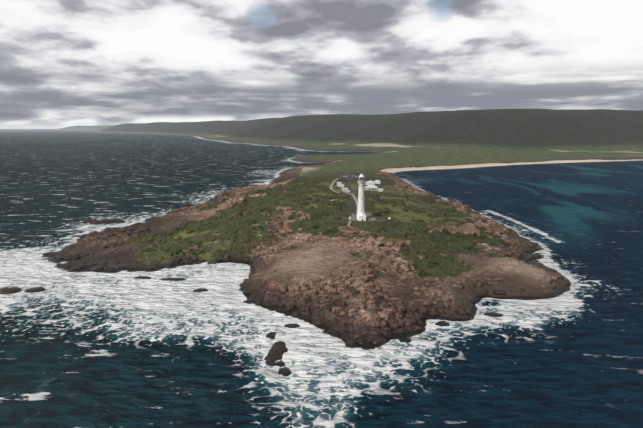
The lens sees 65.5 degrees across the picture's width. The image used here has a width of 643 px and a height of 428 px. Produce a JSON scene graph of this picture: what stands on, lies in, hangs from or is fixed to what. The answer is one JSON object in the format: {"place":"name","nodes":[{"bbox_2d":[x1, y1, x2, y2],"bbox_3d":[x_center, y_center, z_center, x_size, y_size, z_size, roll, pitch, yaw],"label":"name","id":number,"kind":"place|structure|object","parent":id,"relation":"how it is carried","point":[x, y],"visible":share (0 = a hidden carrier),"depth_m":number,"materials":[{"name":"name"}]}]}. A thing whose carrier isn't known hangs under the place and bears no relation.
{"place":"outdoors","nodes":[
{"label":"outdoors","id":0,"kind":"place"},
{"bbox_2d":[0,129,642,427],"bbox_3d":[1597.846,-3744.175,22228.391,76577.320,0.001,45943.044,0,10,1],"label":"ocean","id":1,"kind":"structure","parent":0,"point":[123,349],"depth_m":240.88,"materials":[{"name":"blue liquid"}]},
{"bbox_2d":[0,109,642,375],"bbox_3d":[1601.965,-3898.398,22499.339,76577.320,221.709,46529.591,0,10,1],"label":"terrain","id":2,"kind":"structure","parent":0,"point":[431,140],"depth_m":541.55,"materials":[{"name":"green plant"}]},
{"bbox_2d":[41,183,570,349],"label":"boulders","id":3,"kind":"object","parent":2,"relation":"on","point":[394,322],"visible":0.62,"depth_m":290.59,"materials":[{"name":"brown stone"}]},
{"bbox_2d":[126,179,505,277],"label":"shrubs","id":4,"kind":"object","parent":2,"relation":"on","point":[336,211],"visible":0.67,"depth_m":417.16,"materials":[{"name":"green plant"}]},
{"bbox_2d":[337,175,359,179],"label":"car park","id":5,"kind":"structure","parent":2,"relation":"on","point":[349,178],"depth_m":819.09,"materials":[{"name":"grey asphalt"}]},
{"bbox_2d":[350,193,357,211],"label":"path","id":6,"kind":"structure","parent":2,"relation":"on","point":[355,199],"depth_m":535.01,"materials":[{"name":"concrete"}]},
{"bbox_2d":[351,212,376,220],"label":"lighthouse apron","id":7,"kind":"object","parent":2,"relation":"on","point":[370,216],"visible":0.65,"depth_m":433.10,"materials":[{"name":"beige concrete"}]},
{"bbox_2d":[357,173,365,220],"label":"lighthouse","id":8,"kind":"object","parent":7,"relation":"on","point":[361,215],"visible":1,"depth_m":419.33,"materials":[{"name":"white paint"}]},
{"bbox_2d":[365,181,374,184],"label":"cottage","id":9,"kind":"structure","parent":2,"relation":"on","point":[369,183],"depth_m":692.03,"materials":[{"name":"white paint"}]},
{"bbox_2d":[365,185,377,190],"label":"cottage","id":10,"kind":"structure","parent":2,"relation":"on","point":[372,187],"depth_m":629.75,"materials":[{"name":"white paint"}]},
{"bbox_2d":[411,198,437,210],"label":"path","id":11,"kind":"structure","parent":2,"relation":"on","point":[424,204],"depth_m":529.88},
{"bbox_2d":[0,0,642,128],"label":"sky","id":12,"kind":"structure","parent":0,"point":[64,63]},
{"bbox_2d":[345,183,352,192],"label":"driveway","id":13,"kind":"structure","parent":0,"point":[348,186],"depth_m":648.61,"materials":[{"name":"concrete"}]}
]}

